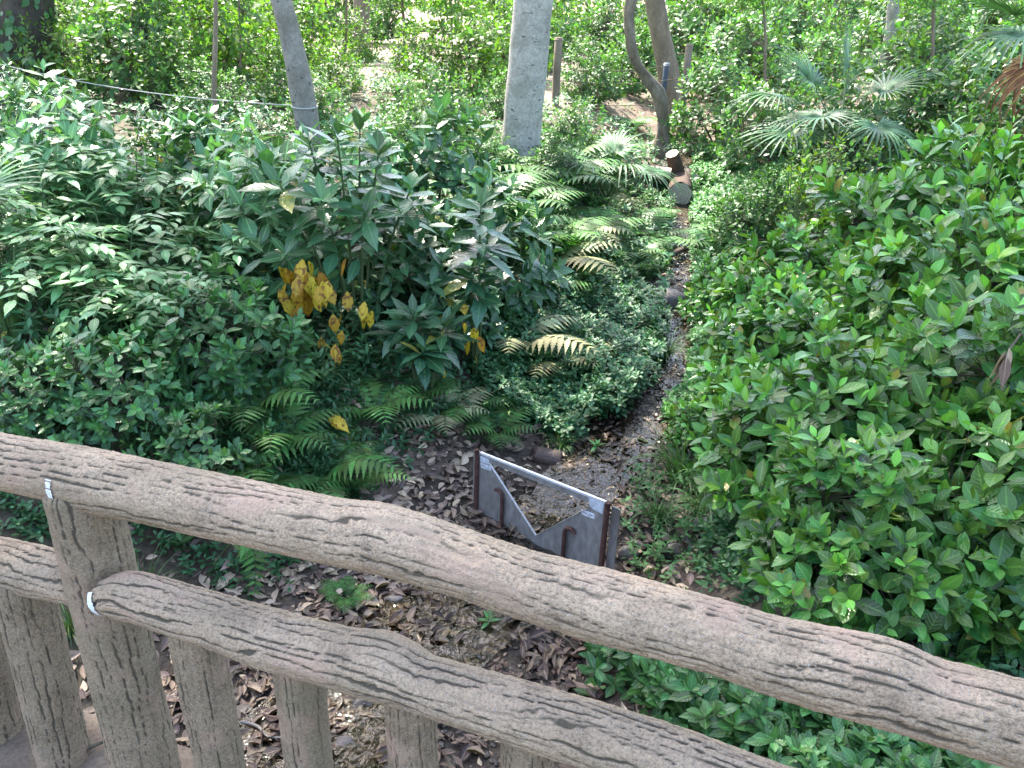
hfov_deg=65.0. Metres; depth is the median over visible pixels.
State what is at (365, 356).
ground cover
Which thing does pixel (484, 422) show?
fern
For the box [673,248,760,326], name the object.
camellia shrub
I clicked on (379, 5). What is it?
sapling
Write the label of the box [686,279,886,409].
camellia shrub
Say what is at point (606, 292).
fern
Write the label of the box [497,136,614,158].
fern
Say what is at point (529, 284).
aucuba
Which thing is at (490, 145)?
leafy shrub
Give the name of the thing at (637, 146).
fern
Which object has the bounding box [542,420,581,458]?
sedge tuft
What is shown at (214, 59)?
sapling
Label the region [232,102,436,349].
aucuba
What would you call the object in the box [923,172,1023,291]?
camellia shrub
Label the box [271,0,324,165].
leaning tree
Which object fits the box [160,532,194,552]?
seedling
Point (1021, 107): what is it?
leafy shrub
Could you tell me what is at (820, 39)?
thicket bush
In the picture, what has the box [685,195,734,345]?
ground cover
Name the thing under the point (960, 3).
thicket bush
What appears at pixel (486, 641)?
stone
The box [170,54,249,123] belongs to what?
leafy shrub
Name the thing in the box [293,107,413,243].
aucuba
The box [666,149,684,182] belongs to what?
cut log
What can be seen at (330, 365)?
sedge tuft
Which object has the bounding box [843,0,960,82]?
thicket bush
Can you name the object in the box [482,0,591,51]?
thicket bush
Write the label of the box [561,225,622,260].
sedge tuft
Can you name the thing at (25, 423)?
shrub
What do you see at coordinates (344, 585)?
fern
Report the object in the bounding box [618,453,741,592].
ground cover
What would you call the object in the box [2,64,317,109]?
rope
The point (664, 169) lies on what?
cut log
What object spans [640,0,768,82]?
thicket bush
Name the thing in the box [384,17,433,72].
light bush
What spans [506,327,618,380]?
dry fern
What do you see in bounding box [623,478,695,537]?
sedge tuft
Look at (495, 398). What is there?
fern
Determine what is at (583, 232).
fern
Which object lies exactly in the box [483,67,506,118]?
leafy shrub
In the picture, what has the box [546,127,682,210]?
fan palm
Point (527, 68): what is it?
pale trunk tree
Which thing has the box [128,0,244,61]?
thicket bush
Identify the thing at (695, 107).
leafy shrub
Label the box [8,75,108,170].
aucuba
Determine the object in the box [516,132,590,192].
leafy shrub
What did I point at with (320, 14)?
thicket bush
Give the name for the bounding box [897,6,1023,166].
leafy shrub
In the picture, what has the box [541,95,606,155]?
leafy shrub
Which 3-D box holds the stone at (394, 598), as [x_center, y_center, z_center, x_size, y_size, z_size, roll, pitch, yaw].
[-0.549,1.022,3.802,0.109,0.064,0.070,-5,26,-15]
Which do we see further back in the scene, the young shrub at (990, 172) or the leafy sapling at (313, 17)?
the leafy sapling at (313, 17)
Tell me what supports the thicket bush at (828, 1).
on the ground at (512, 657)
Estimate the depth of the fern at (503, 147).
8.24 m
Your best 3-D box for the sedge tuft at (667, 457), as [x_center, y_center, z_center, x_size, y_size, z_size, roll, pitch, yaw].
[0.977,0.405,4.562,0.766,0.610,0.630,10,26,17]
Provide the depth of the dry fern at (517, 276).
5.89 m
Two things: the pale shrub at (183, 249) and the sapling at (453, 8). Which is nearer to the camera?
the pale shrub at (183, 249)
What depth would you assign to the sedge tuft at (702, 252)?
7.92 m
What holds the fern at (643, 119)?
on the ground at (512, 657)
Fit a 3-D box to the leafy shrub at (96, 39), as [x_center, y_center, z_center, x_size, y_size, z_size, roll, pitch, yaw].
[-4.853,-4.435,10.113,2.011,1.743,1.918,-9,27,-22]
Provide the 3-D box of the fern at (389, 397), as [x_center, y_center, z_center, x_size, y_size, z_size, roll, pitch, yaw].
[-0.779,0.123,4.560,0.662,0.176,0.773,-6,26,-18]
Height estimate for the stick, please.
0.013 m
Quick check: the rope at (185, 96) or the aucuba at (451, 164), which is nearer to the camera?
the aucuba at (451, 164)
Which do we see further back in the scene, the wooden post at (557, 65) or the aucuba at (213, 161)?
the wooden post at (557, 65)
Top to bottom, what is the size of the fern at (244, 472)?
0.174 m
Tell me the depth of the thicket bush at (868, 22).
25.46 m
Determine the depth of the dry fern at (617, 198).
9.08 m
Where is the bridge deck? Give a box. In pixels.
[0,711,193,767]
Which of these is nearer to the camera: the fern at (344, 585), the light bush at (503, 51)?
the fern at (344, 585)
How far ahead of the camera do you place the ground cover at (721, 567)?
3.62 m
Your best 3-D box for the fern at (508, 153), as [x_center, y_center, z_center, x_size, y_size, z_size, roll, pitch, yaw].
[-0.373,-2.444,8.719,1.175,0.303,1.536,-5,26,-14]
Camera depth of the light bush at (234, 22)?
12.87 m
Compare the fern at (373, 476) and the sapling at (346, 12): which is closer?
the fern at (373, 476)
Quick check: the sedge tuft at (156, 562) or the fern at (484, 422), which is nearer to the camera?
the sedge tuft at (156, 562)
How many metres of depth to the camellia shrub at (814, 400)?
3.71 m
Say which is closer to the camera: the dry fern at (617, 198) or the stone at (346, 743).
the stone at (346, 743)
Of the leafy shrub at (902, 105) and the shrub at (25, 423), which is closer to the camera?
the shrub at (25, 423)
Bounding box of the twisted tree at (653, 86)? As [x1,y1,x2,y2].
[624,0,671,158]
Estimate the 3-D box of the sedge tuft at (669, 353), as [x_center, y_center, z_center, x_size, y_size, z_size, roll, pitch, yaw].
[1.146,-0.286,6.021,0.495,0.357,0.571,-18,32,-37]
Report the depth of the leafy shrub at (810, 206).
7.47 m
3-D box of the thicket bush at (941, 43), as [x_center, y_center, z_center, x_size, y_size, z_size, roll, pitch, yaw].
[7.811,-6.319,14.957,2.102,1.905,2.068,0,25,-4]
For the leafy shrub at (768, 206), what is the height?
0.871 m
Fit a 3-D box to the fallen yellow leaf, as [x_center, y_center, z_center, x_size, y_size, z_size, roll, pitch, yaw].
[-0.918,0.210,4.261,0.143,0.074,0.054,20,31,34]
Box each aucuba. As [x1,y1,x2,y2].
[0,59,137,207]
[0,94,160,253]
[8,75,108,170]
[130,103,251,245]
[166,110,351,286]
[177,114,382,322]
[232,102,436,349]
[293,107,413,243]
[330,294,481,406]
[345,192,487,350]
[352,186,457,308]
[373,91,496,243]
[426,245,519,350]
[439,183,524,378]
[443,158,573,313]
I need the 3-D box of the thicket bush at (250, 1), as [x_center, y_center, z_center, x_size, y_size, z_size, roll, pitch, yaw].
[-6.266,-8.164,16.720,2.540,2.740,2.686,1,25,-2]
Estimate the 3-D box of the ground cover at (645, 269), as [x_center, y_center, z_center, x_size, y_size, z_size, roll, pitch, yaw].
[0.738,-2.167,8.880,2.714,1.039,7.030,2,25,0]
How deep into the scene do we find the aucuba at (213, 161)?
5.38 m
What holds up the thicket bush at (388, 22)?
on the ground at (512, 657)
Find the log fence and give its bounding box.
[0,432,1023,767]
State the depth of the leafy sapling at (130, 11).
12.04 m
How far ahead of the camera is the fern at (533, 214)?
6.74 m
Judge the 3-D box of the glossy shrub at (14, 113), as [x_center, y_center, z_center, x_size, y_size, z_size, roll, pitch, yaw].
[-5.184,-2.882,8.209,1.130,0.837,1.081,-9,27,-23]
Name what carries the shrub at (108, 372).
on the ground at (512, 657)
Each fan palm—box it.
[0,147,46,240]
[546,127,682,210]
[725,11,952,207]
[943,0,1023,140]
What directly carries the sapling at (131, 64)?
on the ground at (512, 657)
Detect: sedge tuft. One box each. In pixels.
[60,603,77,650]
[137,534,185,578]
[295,336,362,394]
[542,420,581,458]
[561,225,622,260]
[581,383,638,416]
[621,417,716,500]
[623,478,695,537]
[630,314,702,368]
[662,452,728,535]
[672,424,751,503]
[688,241,718,264]
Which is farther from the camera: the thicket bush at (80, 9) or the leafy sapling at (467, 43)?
the thicket bush at (80, 9)
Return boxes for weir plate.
[473,448,620,569]
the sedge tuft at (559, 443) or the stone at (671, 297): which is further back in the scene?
the stone at (671, 297)
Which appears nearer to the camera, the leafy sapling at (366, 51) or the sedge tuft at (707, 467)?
the sedge tuft at (707, 467)
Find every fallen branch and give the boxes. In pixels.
[240,720,279,738]
[552,630,585,658]
[643,240,701,262]
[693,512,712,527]
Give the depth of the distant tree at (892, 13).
15.35 m
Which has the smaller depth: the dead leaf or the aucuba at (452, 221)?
the dead leaf
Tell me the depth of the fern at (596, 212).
8.02 m
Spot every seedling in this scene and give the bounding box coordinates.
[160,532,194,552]
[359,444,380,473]
[478,610,499,629]
[588,439,607,452]
[642,541,670,561]
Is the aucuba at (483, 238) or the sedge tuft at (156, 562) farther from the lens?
the aucuba at (483, 238)
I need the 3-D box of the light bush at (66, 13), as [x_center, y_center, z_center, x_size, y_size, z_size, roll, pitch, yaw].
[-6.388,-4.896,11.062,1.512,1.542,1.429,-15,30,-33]
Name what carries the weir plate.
on the ground at (512, 657)
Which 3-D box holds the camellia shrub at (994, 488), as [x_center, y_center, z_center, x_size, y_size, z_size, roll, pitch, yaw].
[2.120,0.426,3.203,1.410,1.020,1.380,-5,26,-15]
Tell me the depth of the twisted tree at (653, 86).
11.38 m
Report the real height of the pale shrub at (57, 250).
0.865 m
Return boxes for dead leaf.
[987,333,1023,389]
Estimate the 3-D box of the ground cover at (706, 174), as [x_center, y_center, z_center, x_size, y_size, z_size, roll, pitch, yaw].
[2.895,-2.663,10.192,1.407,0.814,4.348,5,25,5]
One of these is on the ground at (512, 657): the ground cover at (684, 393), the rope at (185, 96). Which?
the ground cover at (684, 393)
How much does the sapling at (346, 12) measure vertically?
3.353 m
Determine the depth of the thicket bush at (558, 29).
17.06 m
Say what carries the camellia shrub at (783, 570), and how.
on the ground at (512, 657)
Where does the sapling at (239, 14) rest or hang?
on the ground at (512, 657)
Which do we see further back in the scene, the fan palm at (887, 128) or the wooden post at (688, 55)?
the wooden post at (688, 55)
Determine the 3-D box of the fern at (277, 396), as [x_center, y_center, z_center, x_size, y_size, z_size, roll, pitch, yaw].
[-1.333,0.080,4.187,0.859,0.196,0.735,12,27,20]
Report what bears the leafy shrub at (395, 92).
on the ground at (512, 657)
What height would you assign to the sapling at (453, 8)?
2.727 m
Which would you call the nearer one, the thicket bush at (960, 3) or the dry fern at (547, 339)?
the dry fern at (547, 339)
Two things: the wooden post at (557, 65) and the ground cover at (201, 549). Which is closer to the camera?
the ground cover at (201, 549)
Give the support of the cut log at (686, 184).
on the ground at (512, 657)
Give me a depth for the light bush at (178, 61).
9.76 m
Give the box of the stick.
[87,740,102,750]
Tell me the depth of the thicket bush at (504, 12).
14.58 m
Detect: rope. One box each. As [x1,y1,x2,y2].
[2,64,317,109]
[560,64,680,105]
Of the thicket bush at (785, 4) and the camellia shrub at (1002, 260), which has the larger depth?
the thicket bush at (785, 4)
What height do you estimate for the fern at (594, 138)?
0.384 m
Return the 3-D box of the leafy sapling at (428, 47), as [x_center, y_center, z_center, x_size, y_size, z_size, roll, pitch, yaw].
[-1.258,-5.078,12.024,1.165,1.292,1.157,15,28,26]
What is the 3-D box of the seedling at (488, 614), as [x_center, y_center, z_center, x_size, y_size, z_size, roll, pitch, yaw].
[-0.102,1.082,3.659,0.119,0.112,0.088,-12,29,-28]
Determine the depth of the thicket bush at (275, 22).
20.18 m
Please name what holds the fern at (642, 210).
on the ground at (512, 657)
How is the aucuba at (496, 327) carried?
on the ground at (512, 657)
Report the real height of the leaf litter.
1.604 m
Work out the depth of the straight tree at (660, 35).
13.22 m
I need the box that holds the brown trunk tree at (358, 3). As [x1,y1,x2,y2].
[350,0,371,59]
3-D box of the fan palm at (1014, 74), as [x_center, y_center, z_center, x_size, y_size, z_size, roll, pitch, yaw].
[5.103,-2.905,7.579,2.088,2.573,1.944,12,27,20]
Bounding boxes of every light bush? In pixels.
[0,12,109,108]
[54,0,103,77]
[132,10,218,108]
[174,0,270,70]
[245,29,317,109]
[309,27,364,95]
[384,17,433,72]
[446,0,513,87]
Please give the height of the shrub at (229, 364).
0.817 m
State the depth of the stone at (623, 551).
4.12 m
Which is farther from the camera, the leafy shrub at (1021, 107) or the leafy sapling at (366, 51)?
the leafy sapling at (366, 51)
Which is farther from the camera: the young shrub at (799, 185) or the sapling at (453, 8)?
the sapling at (453, 8)
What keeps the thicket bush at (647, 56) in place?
on the ground at (512, 657)
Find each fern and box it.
[169,430,317,480]
[189,365,334,431]
[203,544,268,595]
[219,389,347,452]
[243,420,408,498]
[314,466,411,493]
[317,572,375,612]
[325,373,439,427]
[367,370,467,400]
[393,384,493,432]
[427,170,563,212]
[428,195,585,229]
[432,377,535,426]
[439,139,525,163]
[448,178,589,212]
[458,403,541,448]
[467,140,612,182]
[482,307,602,356]
[496,151,628,197]
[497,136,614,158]
[500,128,630,153]
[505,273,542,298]
[506,262,598,290]
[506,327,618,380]
[507,236,626,277]
[509,217,616,245]
[539,144,640,184]
[551,205,653,237]
[566,281,634,299]
[570,214,637,245]
[581,135,661,163]
[597,191,645,208]
[612,236,678,262]
[617,116,657,129]
[625,205,686,219]
[625,208,692,246]
[676,224,765,253]
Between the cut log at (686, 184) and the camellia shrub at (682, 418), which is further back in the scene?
the cut log at (686, 184)
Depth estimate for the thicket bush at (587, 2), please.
20.14 m
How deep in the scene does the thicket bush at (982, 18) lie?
16.37 m
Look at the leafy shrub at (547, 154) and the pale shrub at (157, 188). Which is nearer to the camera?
the pale shrub at (157, 188)
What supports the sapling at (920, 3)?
on the ground at (512, 657)
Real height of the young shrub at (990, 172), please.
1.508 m
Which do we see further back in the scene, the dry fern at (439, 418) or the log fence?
the dry fern at (439, 418)
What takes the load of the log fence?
on the bridge deck
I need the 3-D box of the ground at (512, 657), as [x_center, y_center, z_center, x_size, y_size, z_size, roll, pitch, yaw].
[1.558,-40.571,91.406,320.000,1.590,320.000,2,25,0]
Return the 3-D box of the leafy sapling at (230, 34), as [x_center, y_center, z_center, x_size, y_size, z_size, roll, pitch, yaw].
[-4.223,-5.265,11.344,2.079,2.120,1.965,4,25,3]
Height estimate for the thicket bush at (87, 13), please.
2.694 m
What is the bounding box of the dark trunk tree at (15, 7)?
[0,0,54,106]
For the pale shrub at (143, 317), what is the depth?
4.24 m
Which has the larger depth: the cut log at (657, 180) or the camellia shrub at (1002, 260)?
the cut log at (657, 180)
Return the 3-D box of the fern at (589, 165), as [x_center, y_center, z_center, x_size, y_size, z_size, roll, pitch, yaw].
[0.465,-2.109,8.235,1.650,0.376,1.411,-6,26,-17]
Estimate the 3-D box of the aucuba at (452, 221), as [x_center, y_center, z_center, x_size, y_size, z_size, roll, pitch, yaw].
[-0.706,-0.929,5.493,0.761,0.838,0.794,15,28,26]
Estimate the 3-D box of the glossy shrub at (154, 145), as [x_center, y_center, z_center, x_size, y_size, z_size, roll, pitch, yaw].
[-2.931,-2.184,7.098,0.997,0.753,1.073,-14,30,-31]
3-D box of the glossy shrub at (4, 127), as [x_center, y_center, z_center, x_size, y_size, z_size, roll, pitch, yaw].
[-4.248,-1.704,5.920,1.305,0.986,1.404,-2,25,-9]
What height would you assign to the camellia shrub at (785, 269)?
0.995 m
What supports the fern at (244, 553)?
on the ground at (512, 657)
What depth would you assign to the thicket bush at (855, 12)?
19.76 m
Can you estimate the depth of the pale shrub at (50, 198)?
5.11 m
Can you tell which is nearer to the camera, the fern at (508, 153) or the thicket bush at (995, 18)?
the fern at (508, 153)
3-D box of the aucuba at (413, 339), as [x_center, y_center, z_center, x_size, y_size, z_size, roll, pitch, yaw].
[-0.598,-0.147,4.656,0.845,0.768,0.539,2,25,0]
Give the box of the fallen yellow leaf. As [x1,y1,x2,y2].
[328,415,348,432]
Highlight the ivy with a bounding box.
[0,0,70,92]
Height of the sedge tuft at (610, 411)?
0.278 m
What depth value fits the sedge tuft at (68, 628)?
3.45 m
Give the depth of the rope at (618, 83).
12.32 m
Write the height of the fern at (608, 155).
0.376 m
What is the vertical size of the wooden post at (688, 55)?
1.546 m
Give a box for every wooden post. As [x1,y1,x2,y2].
[551,37,562,105]
[675,44,693,140]
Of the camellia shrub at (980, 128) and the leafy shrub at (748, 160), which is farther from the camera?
the leafy shrub at (748, 160)
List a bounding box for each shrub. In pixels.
[0,57,45,133]
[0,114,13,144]
[0,133,107,279]
[0,163,128,309]
[0,205,202,338]
[0,335,104,437]
[19,319,196,449]
[41,138,224,259]
[47,0,211,100]
[73,261,278,345]
[106,201,293,289]
[119,396,278,484]
[121,246,317,410]
[124,92,234,176]
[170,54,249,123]
[212,98,286,159]
[278,72,353,137]
[354,88,448,173]
[375,71,425,112]
[388,54,500,147]
[443,113,516,177]
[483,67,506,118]
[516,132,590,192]
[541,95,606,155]
[559,32,627,104]
[657,50,781,158]
[661,370,766,479]
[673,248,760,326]
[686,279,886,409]
[689,307,968,527]
[700,161,803,247]
[707,214,862,359]
[711,51,847,171]
[727,416,1023,668]
[776,131,885,237]
[783,124,821,247]
[794,114,1023,295]
[797,13,988,172]
[822,188,1023,377]
[830,274,1023,484]
[871,99,1006,214]
[874,381,1023,656]
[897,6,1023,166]
[920,123,1023,257]
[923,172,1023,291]
[955,281,1023,438]
[957,116,1023,253]
[981,90,1023,141]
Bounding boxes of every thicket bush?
[54,0,124,45]
[55,0,106,35]
[98,1,176,52]
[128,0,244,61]
[155,0,272,43]
[222,0,322,38]
[253,0,342,35]
[254,0,357,68]
[309,0,426,43]
[405,0,554,44]
[453,0,558,78]
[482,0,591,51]
[489,0,582,66]
[551,0,622,40]
[562,0,649,71]
[577,0,710,57]
[591,16,657,95]
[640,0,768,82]
[643,0,730,40]
[680,3,799,103]
[683,0,817,64]
[694,0,871,56]
[720,0,849,82]
[770,12,865,95]
[780,0,917,71]
[835,0,949,50]
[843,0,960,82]
[865,0,991,89]
[875,0,1012,69]
[941,0,1023,86]
[948,0,1022,69]
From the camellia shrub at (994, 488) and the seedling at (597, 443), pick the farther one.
the seedling at (597, 443)
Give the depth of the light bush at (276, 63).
10.10 m
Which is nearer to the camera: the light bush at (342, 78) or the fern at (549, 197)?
the fern at (549, 197)
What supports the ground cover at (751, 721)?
on the ground at (512, 657)
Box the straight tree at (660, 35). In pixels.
[645,0,685,123]
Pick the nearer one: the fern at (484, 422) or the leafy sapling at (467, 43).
the fern at (484, 422)
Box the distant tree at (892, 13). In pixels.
[870,0,899,88]
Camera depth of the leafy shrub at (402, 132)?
7.98 m
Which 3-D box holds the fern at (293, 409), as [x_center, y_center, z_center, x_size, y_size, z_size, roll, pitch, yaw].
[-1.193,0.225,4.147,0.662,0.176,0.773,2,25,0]
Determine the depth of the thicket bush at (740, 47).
14.63 m
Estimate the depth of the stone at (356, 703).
3.22 m
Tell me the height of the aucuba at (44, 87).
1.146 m
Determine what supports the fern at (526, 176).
on the ground at (512, 657)
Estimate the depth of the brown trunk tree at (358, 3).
17.66 m
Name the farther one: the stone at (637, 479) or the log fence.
the stone at (637, 479)
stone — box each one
[333,736,355,752]
[351,697,374,712]
[384,592,406,604]
[476,638,492,647]
[515,494,533,502]
[532,446,561,464]
[617,545,638,560]
[631,475,647,484]
[655,288,688,307]
[660,542,689,559]
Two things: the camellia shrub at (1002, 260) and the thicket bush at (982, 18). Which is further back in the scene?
the thicket bush at (982, 18)
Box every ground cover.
[0,62,1022,331]
[0,127,524,398]
[0,379,359,600]
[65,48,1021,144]
[193,342,528,500]
[454,235,694,443]
[467,125,677,313]
[574,586,1001,767]
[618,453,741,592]
[649,323,736,427]
[668,509,1023,678]
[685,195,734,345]
[687,135,817,233]
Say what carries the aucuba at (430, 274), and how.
on the ground at (512, 657)
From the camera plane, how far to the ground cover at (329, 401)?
4.46 m
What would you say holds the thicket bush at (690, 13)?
on the ground at (512, 657)
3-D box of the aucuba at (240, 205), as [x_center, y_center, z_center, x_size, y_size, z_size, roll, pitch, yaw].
[-1.518,-1.065,5.149,1.301,1.273,1.352,11,26,18]
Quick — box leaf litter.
[3,68,1023,767]
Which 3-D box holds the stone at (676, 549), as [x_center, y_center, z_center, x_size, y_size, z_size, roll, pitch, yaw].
[0.833,0.854,4.094,0.155,0.095,0.104,6,25,8]
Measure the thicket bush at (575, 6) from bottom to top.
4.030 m
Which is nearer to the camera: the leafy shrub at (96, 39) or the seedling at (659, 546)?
the seedling at (659, 546)
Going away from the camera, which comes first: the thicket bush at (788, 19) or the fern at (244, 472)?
the fern at (244, 472)
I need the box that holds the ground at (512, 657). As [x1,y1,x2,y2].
[0,7,1023,767]
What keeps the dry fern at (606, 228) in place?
on the ground at (512, 657)
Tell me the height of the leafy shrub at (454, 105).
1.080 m
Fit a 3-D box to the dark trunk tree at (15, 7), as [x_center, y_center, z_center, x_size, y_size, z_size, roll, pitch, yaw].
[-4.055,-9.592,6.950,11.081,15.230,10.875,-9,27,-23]
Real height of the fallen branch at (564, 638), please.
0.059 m
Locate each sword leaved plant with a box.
[0,243,48,342]
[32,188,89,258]
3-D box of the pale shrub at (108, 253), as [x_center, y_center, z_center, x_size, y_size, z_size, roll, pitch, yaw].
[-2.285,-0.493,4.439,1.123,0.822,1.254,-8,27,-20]
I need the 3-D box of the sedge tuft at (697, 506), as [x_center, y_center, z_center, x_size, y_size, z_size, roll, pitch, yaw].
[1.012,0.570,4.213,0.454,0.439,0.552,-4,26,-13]
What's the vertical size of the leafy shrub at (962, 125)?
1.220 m
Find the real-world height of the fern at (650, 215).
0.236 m
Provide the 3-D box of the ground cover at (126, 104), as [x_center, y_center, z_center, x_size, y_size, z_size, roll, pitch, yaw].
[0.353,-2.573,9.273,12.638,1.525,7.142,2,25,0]
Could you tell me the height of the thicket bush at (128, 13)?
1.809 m
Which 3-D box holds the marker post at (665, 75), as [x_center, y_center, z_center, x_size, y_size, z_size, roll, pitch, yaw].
[2.372,-4.407,12.689,0.095,1.228,0.096,2,25,0]
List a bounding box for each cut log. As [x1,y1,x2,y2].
[641,162,679,189]
[649,166,671,179]
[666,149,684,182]
[667,169,692,204]
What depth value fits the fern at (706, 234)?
8.18 m
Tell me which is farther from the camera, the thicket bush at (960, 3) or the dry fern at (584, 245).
the thicket bush at (960, 3)
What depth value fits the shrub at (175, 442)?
3.77 m
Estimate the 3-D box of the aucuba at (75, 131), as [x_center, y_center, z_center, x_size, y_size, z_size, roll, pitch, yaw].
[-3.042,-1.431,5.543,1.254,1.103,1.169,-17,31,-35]
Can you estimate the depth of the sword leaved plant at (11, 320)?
4.47 m
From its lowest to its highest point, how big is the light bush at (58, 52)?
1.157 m
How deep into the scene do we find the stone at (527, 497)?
4.49 m
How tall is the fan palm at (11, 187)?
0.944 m
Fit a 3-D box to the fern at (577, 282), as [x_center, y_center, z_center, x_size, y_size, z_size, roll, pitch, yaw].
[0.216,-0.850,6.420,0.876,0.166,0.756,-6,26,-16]
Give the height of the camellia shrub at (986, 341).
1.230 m
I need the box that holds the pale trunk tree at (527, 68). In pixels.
[500,0,552,173]
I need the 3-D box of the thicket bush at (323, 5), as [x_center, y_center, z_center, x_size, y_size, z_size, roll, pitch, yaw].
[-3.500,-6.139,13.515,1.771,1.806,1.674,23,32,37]
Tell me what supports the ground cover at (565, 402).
on the ground at (512, 657)
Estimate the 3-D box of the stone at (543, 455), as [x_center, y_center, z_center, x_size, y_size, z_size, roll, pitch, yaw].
[0.208,0.445,4.879,0.194,0.124,0.131,5,25,7]
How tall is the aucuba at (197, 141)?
1.039 m
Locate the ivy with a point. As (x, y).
(9, 28)
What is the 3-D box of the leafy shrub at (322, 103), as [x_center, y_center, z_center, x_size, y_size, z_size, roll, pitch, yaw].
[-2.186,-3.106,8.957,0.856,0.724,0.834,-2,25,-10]
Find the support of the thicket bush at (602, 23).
on the ground at (512, 657)
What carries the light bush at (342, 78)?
on the ground at (512, 657)
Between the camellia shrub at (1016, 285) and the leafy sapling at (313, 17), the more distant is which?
the leafy sapling at (313, 17)
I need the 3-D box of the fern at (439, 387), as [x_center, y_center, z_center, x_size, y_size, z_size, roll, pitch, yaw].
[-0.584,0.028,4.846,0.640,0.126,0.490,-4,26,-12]
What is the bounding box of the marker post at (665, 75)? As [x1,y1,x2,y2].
[656,63,669,132]
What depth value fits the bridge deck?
1.87 m
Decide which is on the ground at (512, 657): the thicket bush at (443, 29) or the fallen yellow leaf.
the thicket bush at (443, 29)
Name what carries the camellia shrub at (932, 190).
on the ground at (512, 657)
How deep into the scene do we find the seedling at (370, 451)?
4.28 m
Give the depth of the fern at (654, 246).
7.87 m
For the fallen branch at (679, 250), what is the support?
on the stream
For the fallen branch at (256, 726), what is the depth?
3.09 m
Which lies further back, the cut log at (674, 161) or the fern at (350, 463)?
the cut log at (674, 161)
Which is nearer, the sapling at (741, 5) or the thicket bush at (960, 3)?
the sapling at (741, 5)
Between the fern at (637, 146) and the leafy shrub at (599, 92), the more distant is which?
the leafy shrub at (599, 92)
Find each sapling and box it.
[70,0,225,71]
[129,4,134,71]
[138,0,284,84]
[211,0,217,128]
[234,0,332,73]
[238,0,240,87]
[333,5,387,65]
[343,0,347,70]
[364,0,426,45]
[383,0,462,88]
[409,0,485,69]
[430,0,511,98]
[703,0,781,99]
[877,0,952,78]

